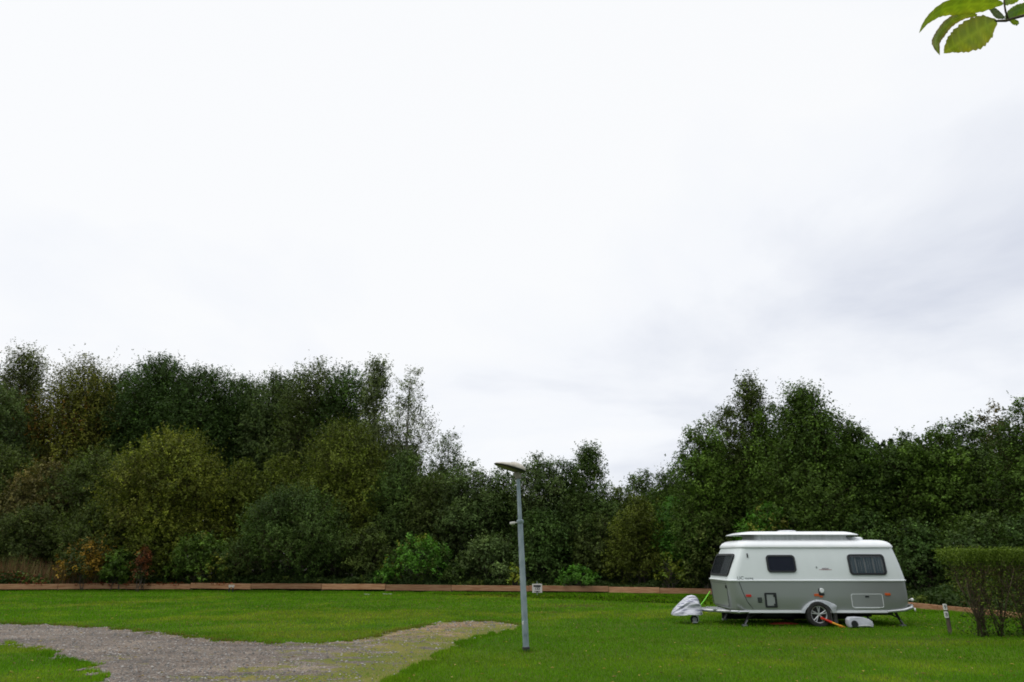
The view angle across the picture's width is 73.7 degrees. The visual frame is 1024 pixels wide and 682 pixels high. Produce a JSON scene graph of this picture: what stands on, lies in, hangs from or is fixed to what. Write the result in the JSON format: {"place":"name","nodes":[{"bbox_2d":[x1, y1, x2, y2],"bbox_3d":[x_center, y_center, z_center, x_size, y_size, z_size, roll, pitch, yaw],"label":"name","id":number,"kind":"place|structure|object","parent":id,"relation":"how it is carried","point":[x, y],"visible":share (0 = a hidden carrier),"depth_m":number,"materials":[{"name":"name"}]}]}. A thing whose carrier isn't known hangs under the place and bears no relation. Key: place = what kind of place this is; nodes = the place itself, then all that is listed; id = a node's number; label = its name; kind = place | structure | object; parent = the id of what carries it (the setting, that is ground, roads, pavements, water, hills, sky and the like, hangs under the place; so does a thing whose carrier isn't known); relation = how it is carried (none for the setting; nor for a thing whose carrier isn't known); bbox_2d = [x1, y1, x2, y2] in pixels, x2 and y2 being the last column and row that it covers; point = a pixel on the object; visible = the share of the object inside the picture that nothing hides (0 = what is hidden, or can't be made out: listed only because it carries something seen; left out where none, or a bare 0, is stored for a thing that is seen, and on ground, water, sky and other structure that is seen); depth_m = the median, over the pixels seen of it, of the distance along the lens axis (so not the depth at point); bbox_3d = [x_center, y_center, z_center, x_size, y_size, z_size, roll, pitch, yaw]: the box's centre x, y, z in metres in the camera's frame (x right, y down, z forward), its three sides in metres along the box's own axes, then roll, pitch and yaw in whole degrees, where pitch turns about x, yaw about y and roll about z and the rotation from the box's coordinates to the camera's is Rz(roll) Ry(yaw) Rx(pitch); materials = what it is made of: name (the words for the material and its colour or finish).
{"place":"outdoors","nodes":[
{"label":"outdoors","id":0,"kind":"place"},
{"bbox_2d":[0,620,518,681],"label":"gravel track","id":1,"kind":"structure","parent":0,"point":[333,666],"depth_m":12.61,"materials":[{"name":"grey gravel"}]},
{"bbox_2d":[0,559,1023,681],"bbox_3d":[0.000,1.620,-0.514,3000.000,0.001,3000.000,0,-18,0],"label":"ground","id":2,"kind":"structure","parent":0,"point":[611,646],"depth_m":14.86,"materials":[{"name":"green plant"}]},
{"bbox_2d":[124,544,154,591],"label":"autumn shrub","id":3,"kind":"object","parent":2,"relation":"on","point":[143,564],"visible":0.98,"depth_m":36.00,"materials":[{"name":"red plant"}]},
{"bbox_2d":[0,583,1023,618],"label":"fence","id":4,"kind":"object","parent":2,"relation":"on","point":[252,586],"visible":0.63,"depth_m":34.43,"materials":[{"name":"brown wood"}]},
{"bbox_2d":[25,581,232,585],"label":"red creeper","id":5,"kind":"object","parent":4,"relation":"on","point":[137,583],"visible":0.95,"depth_m":36.02,"materials":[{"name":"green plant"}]},
{"bbox_2d":[494,462,529,651],"bbox_3d":[-0.014,4.197,13.428,0.713,3.625,0.413,0,-18,0],"label":"street lamp","id":6,"kind":"object","parent":2,"relation":"on","point":[518,469],"visible":1,"depth_m":13.45,"materials":[{"name":"grey metal"}]},
{"bbox_2d":[523,621,526,634],"bbox_3d":[0.250,5.463,12.990,0.070,0.240,0.010,0,-18,0],"label":"access door","id":7,"kind":"structure","parent":6,"relation":"in","point":[524,622],"depth_m":12.99,"materials":[{"name":"grey metal"}]},
{"bbox_2d":[6,592,1023,681],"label":"fallen leaves","id":8,"kind":"object","parent":2,"relation":"on","point":[480,636],"visible":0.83,"depth_m":13.19,"materials":[{"name":"brown plant"}]},
{"bbox_2d":[532,582,541,593],"bbox_3d":[1.195,11.776,32.422,0.470,0.658,0.085,0,-18,0],"label":"number sign","id":9,"kind":"object","parent":2,"relation":"on","point":[537,588],"visible":1,"depth_m":32.40,"materials":[{"name":"grey"}]},
{"bbox_2d":[690,530,915,626],"bbox_3d":[7.674,6.503,18.870,5.679,2.435,2.215,0,-18,0],"label":"caravan","id":10,"kind":"object","parent":2,"relation":"on","point":[812,577],"visible":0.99,"depth_m":17.99,"materials":[{"name":"silver metal"}]},
{"bbox_2d":[671,595,702,615],"bbox_3d":[4.732,7.216,18.662,0.773,0.511,0.774,0,-18,0],"label":"hitch cover","id":11,"kind":"object","parent":10,"relation":"on","point":[689,605],"visible":1,"depth_m":18.42,"materials":[{"name":"fabric"}]},
{"bbox_2d":[711,554,733,575],"bbox_3d":[5.838,6.217,18.968,0.278,0.586,1.600,0,-18,0],"label":"window","id":12,"kind":"structure","parent":10,"relation":"in","point":[722,563],"depth_m":18.91,"materials":[{"name":"grey glass"}]},
{"bbox_2d":[766,555,796,571],"bbox_3d":[7.118,5.891,18.064,0.762,0.443,0.097,0,-18,0],"label":"window","id":13,"kind":"structure","parent":10,"relation":"in","point":[775,563],"depth_m":18.07,"materials":[{"name":"black glass"}]},
{"bbox_2d":[847,554,886,574],"bbox_3d":[9.383,5.912,18.055,0.972,0.523,0.107,0,-18,0],"label":"window","id":14,"kind":"structure","parent":10,"relation":"in","point":[857,556],"depth_m":18.05,"materials":[{"name":"grey glass"}]},
{"bbox_2d":[821,617,844,627],"bbox_3d":[8.209,7.189,17.449,0.576,0.247,0.080,-2,-18,5],"label":"wheel clamp","id":15,"kind":"object","parent":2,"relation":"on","point":[829,621],"visible":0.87,"depth_m":17.44,"materials":[{"name":"orange"}]},
{"bbox_2d":[845,616,873,626],"bbox_3d":[8.851,7.148,17.371,0.677,0.247,0.242,0,-18,0],"label":"waste water tank","id":16,"kind":"object","parent":2,"relation":"on","point":[853,621],"visible":0.99,"depth_m":17.29,"materials":[{"name":"white plastic"}]},
{"bbox_2d":[943,604,951,634],"bbox_3d":[10.036,6.439,15.716,0.094,0.728,0.140,-12,-21,32],"label":"number post","id":17,"kind":"object","parent":2,"relation":"on","point":[947,617],"visible":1,"depth_m":15.71,"materials":[{"name":"grey wood"}]},
{"bbox_2d":[931,544,1023,636],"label":"clipped hedge","id":18,"kind":"object","parent":2,"relation":"on","point":[974,556],"visible":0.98,"depth_m":15.54,"materials":[{"name":"green plant"}]},
{"bbox_2d":[0,0,1023,520],"label":"sky","id":19,"kind":"structure","parent":0,"point":[580,220],"materials":[{"name":"white"}]},
{"bbox_2d":[139,565,1020,612],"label":"forest floor","id":20,"kind":"structure","parent":0,"point":[551,596],"depth_m":30.37,"materials":[{"name":"brown soil"}]},
{"bbox_2d":[0,379,43,483],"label":"broadleaf tree","id":21,"kind":"object","parent":20,"relation":"on","point":[6,428],"visible":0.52,"depth_m":50.72,"materials":[{"name":"green plant"}]},
{"bbox_2d":[0,439,51,538],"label":"broadleaf tree","id":22,"kind":"object","parent":20,"relation":"on","point":[7,470],"visible":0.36,"depth_m":45.10,"materials":[{"name":"green plant"}]},
{"bbox_2d":[0,337,58,496],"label":"birch tree","id":23,"kind":"object","parent":20,"relation":"on","point":[23,376],"visible":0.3,"depth_m":55.14,"materials":[{"name":"green plant"}]},
{"bbox_2d":[0,502,80,572],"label":"shrub","id":24,"kind":"object","parent":20,"relation":"on","point":[30,543],"visible":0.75,"depth_m":38.76,"materials":[{"name":"green plant"}]},
{"bbox_2d":[0,454,87,560],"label":"broadleaf tree","id":25,"kind":"object","parent":20,"relation":"on","point":[28,491],"visible":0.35,"depth_m":43.22,"materials":[{"name":"green plant"}]},
{"bbox_2d":[0,552,112,590],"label":"tall weeds","id":26,"kind":"object","parent":20,"relation":"on","point":[51,572],"visible":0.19,"depth_m":36.56,"materials":[{"name":"green plant"}]},
{"bbox_2d":[7,343,132,563],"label":"birch tree","id":27,"kind":"object","parent":20,"relation":"on","point":[62,421],"visible":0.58,"depth_m":53.91,"materials":[{"name":"green plant"}]},
{"bbox_2d":[36,441,129,547],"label":"broadleaf tree","id":28,"kind":"object","parent":20,"relation":"on","point":[79,479],"visible":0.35,"depth_m":43.25,"materials":[{"name":"green plant"}]},
{"bbox_2d":[52,534,116,589],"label":"autumn shrub","id":29,"kind":"object","parent":20,"relation":"on","point":[83,559],"visible":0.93,"depth_m":36.10,"materials":[{"name":"green plant"}]},
{"bbox_2d":[48,495,138,569],"bbox_3d":[-23.595,11.586,39.384,5.660,5.244,4.789,0,-18,0],"label":"shrub","id":30,"kind":"object","parent":20,"relation":"on","point":[85,520],"visible":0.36,"depth_m":38.76,"materials":[{"name":"green plant"}]},
{"bbox_2d":[56,363,143,507],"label":"broadleaf tree","id":31,"kind":"object","parent":20,"relation":"on","point":[126,377],"visible":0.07,"depth_m":56.40,"materials":[{"name":"green plant"}]},
{"bbox_2d":[94,544,138,589],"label":"shrub","id":32,"kind":"object","parent":20,"relation":"on","point":[113,565],"visible":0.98,"depth_m":36.13,"materials":[{"name":"green plant"}]},
{"bbox_2d":[85,462,155,546],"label":"broadleaf tree","id":33,"kind":"object","parent":20,"relation":"on","point":[114,487],"visible":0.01,"depth_m":43.38,"materials":[{"name":"green plant"}]},
{"bbox_2d":[84,349,198,468],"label":"broadleaf tree","id":34,"kind":"object","parent":20,"relation":"on","point":[160,372],"visible":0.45,"depth_m":54.35,"materials":[{"name":"green plant"}]},
{"bbox_2d":[96,513,201,580],"bbox_3d":[-19.808,11.831,38.450,5.690,4.208,4.842,0,-18,0],"label":"shrub","id":35,"kind":"object","parent":20,"relation":"on","point":[158,561],"visible":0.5,"depth_m":37.72,"materials":[{"name":"green plant"}]},
{"bbox_2d":[71,421,241,574],"bbox_3d":[-21.005,9.730,40.893,9.995,9.697,8.823,0,-18,0],"label":"willow tree","id":36,"kind":"object","parent":20,"relation":"on","point":[190,501],"visible":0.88,"depth_m":39.71,"materials":[{"name":"green plant"}]},
{"bbox_2d":[139,360,241,572],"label":"broadleaf tree","id":37,"kind":"object","parent":20,"relation":"on","point":[206,389],"visible":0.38,"depth_m":53.68,"materials":[{"name":"green plant"}]},
{"bbox_2d":[162,525,230,588],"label":"shrub","id":38,"kind":"object","parent":20,"relation":"on","point":[199,553],"visible":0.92,"depth_m":36.61,"materials":[{"name":"green plant"}]},
{"bbox_2d":[196,369,269,557],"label":"broadleaf tree","id":39,"kind":"object","parent":20,"relation":"on","point":[237,384],"visible":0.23,"depth_m":54.78,"materials":[{"name":"green plant"}]},
{"bbox_2d":[197,457,271,560],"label":"willow tree","id":40,"kind":"object","parent":20,"relation":"on","point":[241,498],"visible":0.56,"depth_m":42.36,"materials":[{"name":"green plant"}]},
{"bbox_2d":[214,539,260,589],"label":"shrub","id":41,"kind":"object","parent":20,"relation":"on","point":[241,572],"visible":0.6,"depth_m":36.68,"materials":[{"name":"green plant"}]},
{"bbox_2d":[222,363,306,573],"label":"broadleaf tree","id":42,"kind":"object","parent":20,"relation":"on","point":[268,395],"visible":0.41,"depth_m":53.99,"materials":[{"name":"green plant"}]},
{"bbox_2d":[231,452,311,569],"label":"willow tree","id":43,"kind":"object","parent":20,"relation":"on","point":[282,469],"visible":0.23,"depth_m":43.93,"materials":[{"name":"green plant"}]},
{"bbox_2d":[212,479,369,589],"bbox_3d":[-11.800,10.672,37.713,8.269,5.976,7.120,0,-18,0],"label":"willow bush","id":44,"kind":"object","parent":20,"relation":"on","point":[269,530],"visible":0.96,"depth_m":36.75,"materials":[{"name":"green plant"}]},
{"bbox_2d":[256,354,353,566],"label":"broadleaf tree","id":45,"kind":"object","parent":20,"relation":"on","point":[303,401],"visible":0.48,"depth_m":51.46,"materials":[{"name":"green plant"}]},
{"bbox_2d":[266,412,402,573],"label":"willow tree","id":46,"kind":"object","parent":20,"relation":"on","point":[337,471],"visible":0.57,"depth_m":41.28,"materials":[{"name":"green plant"}]},
{"bbox_2d":[295,358,386,575],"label":"broadleaf tree","id":47,"kind":"object","parent":20,"relation":"on","point":[344,391],"visible":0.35,"depth_m":51.02,"materials":[{"name":"green plant"}]},
{"bbox_2d":[334,522,397,580],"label":"shrub","id":48,"kind":"object","parent":20,"relation":"on","point":[373,556],"visible":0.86,"depth_m":36.85,"materials":[{"name":"green plant"}]},
{"bbox_2d":[329,351,415,491],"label":"birch tree","id":49,"kind":"object","parent":20,"relation":"on","point":[374,391],"visible":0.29,"depth_m":47.70,"materials":[{"name":"green plant"}]},
{"bbox_2d":[371,565,399,590],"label":"shrub","id":50,"kind":"object","parent":20,"relation":"on","point":[387,572],"visible":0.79,"depth_m":35.07,"materials":[{"name":"green plant"}]},
{"bbox_2d":[356,444,446,567],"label":"willow tree","id":51,"kind":"object","parent":20,"relation":"on","point":[398,477],"visible":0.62,"depth_m":40.09,"materials":[{"name":"green plant"}]},
{"bbox_2d":[373,365,441,570],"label":"birch tree","id":52,"kind":"object","parent":20,"relation":"on","point":[407,435],"visible":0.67,"depth_m":46.29,"materials":[{"name":"green plant"}]},
{"bbox_2d":[375,531,461,581],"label":"shrub","id":53,"kind":"object","parent":20,"relation":"on","point":[438,556],"visible":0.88,"depth_m":35.63,"materials":[{"name":"green plant"}]},
{"bbox_2d":[393,467,470,568],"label":"broadleaf tree","id":54,"kind":"object","parent":20,"relation":"on","point":[430,503],"visible":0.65,"depth_m":39.16,"materials":[{"name":"green plant"}]},
{"bbox_2d":[423,427,480,567],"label":"broadleaf tree","id":55,"kind":"object","parent":20,"relation":"on","point":[448,455],"visible":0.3,"depth_m":43.63,"materials":[{"name":"green plant"}]},
{"bbox_2d":[435,561,469,583],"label":"shrub","id":56,"kind":"object","parent":20,"relation":"on","point":[458,577],"visible":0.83,"depth_m":35.15,"materials":[{"name":"green plant"}]},
{"bbox_2d":[428,457,509,562],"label":"broadleaf tree","id":57,"kind":"object","parent":20,"relation":"on","point":[472,510],"visible":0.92,"depth_m":38.34,"materials":[{"name":"green plant"}]},
{"bbox_2d":[448,529,530,591],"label":"shrub","id":58,"kind":"object","parent":20,"relation":"on","point":[489,549],"visible":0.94,"depth_m":35.49,"materials":[{"name":"green plant"}]},
{"bbox_2d":[478,465,526,573],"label":"broadleaf tree","id":59,"kind":"object","parent":20,"relation":"on","point":[499,477],"visible":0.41,"depth_m":39.42,"materials":[{"name":"green plant"}]},
{"bbox_2d":[0,565,1023,611],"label":"undergrowth","id":60,"kind":"object","parent":20,"relation":"on","point":[940,593],"visible":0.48,"depth_m":35.31,"materials":[{"name":"green plant"}]},
{"bbox_2d":[17,437,1007,583],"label":"woodland","id":61,"kind":"object","parent":20,"relation":"on","point":[663,577],"visible":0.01,"depth_m":58.30,"materials":[{"name":"green plant"}]},
{"bbox_2d":[506,562,519,585],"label":"shrub","id":62,"kind":"object","parent":20,"relation":"on","point":[515,576],"visible":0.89,"depth_m":34.27,"materials":[{"name":"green plant"}]},
{"bbox_2d":[500,450,574,569],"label":"broadleaf tree","id":63,"kind":"object","parent":20,"relation":"on","point":[541,475],"visible":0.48,"depth_m":38.65,"materials":[{"name":"green plant"}]},
{"bbox_2d":[503,503,577,580],"bbox_3d":[1.434,11.079,36.604,4.668,4.526,3.946,0,-18,0],"label":"shrub","id":64,"kind":"object","parent":20,"relation":"on","point":[548,555],"visible":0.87,"depth_m":36.10,"materials":[{"name":"green plant"}]},
{"bbox_2d":[541,455,597,575],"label":"broadleaf tree","id":65,"kind":"object","parent":20,"relation":"on","point":[568,481],"visible":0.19,"depth_m":39.80,"materials":[{"name":"green plant"}]},
{"bbox_2d":[555,562,600,591],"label":"shrub","id":66,"kind":"object","parent":20,"relation":"on","point":[576,575],"visible":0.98,"depth_m":33.53,"materials":[{"name":"green plant"}]},
{"bbox_2d":[552,439,631,563],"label":"broadleaf tree","id":67,"kind":"object","parent":20,"relation":"on","point":[593,471],"visible":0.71,"depth_m":38.19,"materials":[{"name":"green plant"}]},
{"bbox_2d":[560,510,633,581],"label":"shrub","id":68,"kind":"object","parent":20,"relation":"on","point":[581,550],"visible":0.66,"depth_m":35.82,"materials":[{"name":"green plant"}]},
{"bbox_2d":[601,485,644,577],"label":"broadleaf tree","id":69,"kind":"object","parent":20,"relation":"on","point":[618,490],"visible":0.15,"depth_m":39.60,"materials":[{"name":"green plant"}]},
{"bbox_2d":[587,488,674,584],"bbox_3d":[6.454,10.141,34.809,4.084,5.225,4.198,11,-21,-31],"label":"willow bush","id":70,"kind":"object","parent":20,"relation":"on","point":[634,537],"visible":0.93,"depth_m":34.40,"materials":[{"name":"green plant"}]},
{"bbox_2d":[609,467,664,558],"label":"broadleaf tree","id":71,"kind":"object","parent":20,"relation":"on","point":[634,485],"visible":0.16,"depth_m":43.85,"materials":[{"name":"green plant"}]},
{"bbox_2d":[653,551,686,587],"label":"shrub","id":72,"kind":"object","parent":20,"relation":"on","point":[669,570],"visible":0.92,"depth_m":32.74,"materials":[{"name":"green plant"}]},
{"bbox_2d":[642,463,700,573],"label":"broadleaf tree","id":73,"kind":"object","parent":20,"relation":"on","point":[664,485],"visible":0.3,"depth_m":40.78,"materials":[{"name":"green plant"}]},
{"bbox_2d":[644,496,707,585],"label":"shrub","id":74,"kind":"object","parent":20,"relation":"on","point":[667,546],"visible":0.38,"depth_m":34.18,"materials":[{"name":"green plant"}]},
{"bbox_2d":[674,505,738,587],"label":"shrub","id":75,"kind":"object","parent":20,"relation":"on","point":[707,561],"visible":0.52,"depth_m":31.72,"materials":[{"name":"green plant"}]},
{"bbox_2d":[661,415,753,594],"bbox_3d":[9.423,7.784,33.066,4.319,8.663,3.982,-9,-20,26],"label":"broadleaf tree","id":76,"kind":"object","parent":20,"relation":"on","point":[695,465],"visible":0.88,"depth_m":32.83,"materials":[{"name":"green plant"}]},
{"bbox_2d":[696,401,764,536],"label":"broadleaf tree","id":77,"kind":"object","parent":20,"relation":"on","point":[724,424],"visible":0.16,"depth_m":35.02,"materials":[{"name":"green plant"}]},
{"bbox_2d":[722,369,793,537],"bbox_3d":[12.655,6.925,34.701,6.748,11.289,6.186,0,-18,0],"label":"broadleaf tree","id":78,"kind":"object","parent":20,"relation":"on","point":[752,396],"visible":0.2,"depth_m":35.13,"materials":[{"name":"green plant"}]},
{"bbox_2d":[731,499,791,540],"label":"shrub","id":79,"kind":"object","parent":20,"relation":"on","point":[768,520],"visible":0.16,"depth_m":29.98,"materials":[{"name":"green plant"}]},
{"bbox_2d":[727,398,805,528],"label":"broadleaf tree","id":80,"kind":"object","parent":20,"relation":"on","point":[756,441],"visible":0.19,"depth_m":33.35,"materials":[{"name":"green plant"}]},
{"bbox_2d":[790,503,847,531],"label":"shrub","id":81,"kind":"object","parent":20,"relation":"on","point":[818,527],"visible":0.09,"depth_m":29.19,"materials":[{"name":"green plant"}]},
{"bbox_2d":[732,376,919,549],"bbox_3d":[13.635,6.623,31.735,8.201,10.068,7.418,0,-18,0],"label":"broadleaf tree","id":82,"kind":"object","parent":20,"relation":"on","point":[804,428],"visible":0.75,"depth_m":30.81,"materials":[{"name":"green plant"}]},
{"bbox_2d":[786,405,899,541],"bbox_3d":[15.311,7.396,32.431,5.702,9.019,5.497,0,-18,0],"label":"broadleaf tree","id":83,"kind":"object","parent":20,"relation":"on","point":[839,421],"visible":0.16,"depth_m":32.34,"materials":[{"name":"green plant"}]},
{"bbox_2d":[832,422,903,558],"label":"broadleaf tree","id":84,"kind":"object","parent":20,"relation":"on","point":[861,453],"visible":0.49,"depth_m":30.62,"materials":[{"name":"green plant"}]},
{"bbox_2d":[838,506,922,583],"bbox_3d":[14.817,8.761,28.200,3.637,3.862,3.473,0,-18,0],"label":"shrub","id":85,"kind":"object","parent":20,"relation":"on","point":[867,520],"visible":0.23,"depth_m":28.24,"materials":[{"name":"green plant"}]},
{"bbox_2d":[853,441,935,545],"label":"broadleaf tree","id":86,"kind":"object","parent":20,"relation":"on","point":[893,483],"visible":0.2,"depth_m":30.63,"materials":[{"name":"green plant"}]},
{"bbox_2d":[874,425,961,586],"bbox_3d":[17.989,7.465,30.200,3.896,7.539,3.744,0,-18,0],"label":"broadleaf tree","id":87,"kind":"object","parent":20,"relation":"on","point":[902,453],"visible":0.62,"depth_m":30.04,"materials":[{"name":"green plant"}]},
{"bbox_2d":[888,517,969,589],"bbox_3d":[16.141,8.605,26.752,3.492,3.281,2.985,16,-23,-41],"label":"shrub","id":88,"kind":"object","parent":20,"relation":"on","point":[917,540],"visible":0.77,"depth_m":26.36,"materials":[{"name":"green plant"}]},
{"bbox_2d":[894,418,1005,547],"bbox_3d":[18.919,7.019,29.156,3.465,7.755,3.794,14,-23,-38],"label":"broadleaf tree","id":89,"kind":"object","parent":20,"relation":"on","point":[965,502],"visible":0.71,"depth_m":29.07,"materials":[{"name":"green plant"}]},
{"bbox_2d":[928,410,1017,534],"bbox_3d":[20.480,7.004,29.709,3.527,8.121,3.552,15,-23,-40],"label":"broadleaf tree","id":90,"kind":"object","parent":20,"relation":"on","point":[976,448],"visible":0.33,"depth_m":29.88,"materials":[{"name":"green plant"}]},
{"bbox_2d":[928,505,1021,584],"bbox_3d":[17.397,7.933,25.262,3.588,3.665,3.676,0,-18,0],"label":"shrub","id":91,"kind":"object","parent":20,"relation":"on","point":[978,533],"visible":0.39,"depth_m":25.17,"materials":[{"name":"green plant"}]},
{"bbox_2d":[968,398,1021,521],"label":"broadleaf tree","id":92,"kind":"object","parent":20,"relation":"on","point":[980,417],"visible":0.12,"depth_m":31.21,"materials":[{"name":"green plant"}]},
{"bbox_2d":[972,390,1023,546],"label":"broadleaf tree","id":93,"kind":"object","parent":20,"relation":"on","point":[1013,445],"visible":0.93,"depth_m":27.07,"materials":[{"name":"green plant"}]},
{"bbox_2d":[980,508,1023,578],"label":"shrub","id":94,"kind":"object","parent":20,"relation":"on","point":[1016,535],"visible":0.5,"depth_m":23.75,"materials":[{"name":"green plant"}]},
{"bbox_2d":[768,622,798,624],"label":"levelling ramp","id":95,"kind":"structure","parent":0,"point":[783,623],"depth_m":17.98,"materials":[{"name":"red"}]},
{"bbox_2d":[919,0,1023,54],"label":"leafy branch","id":96,"kind":"object","parent":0,"point":[975,32],"visible":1,"depth_m":1.29,"materials":[{"name":"green plant"}]}
]}

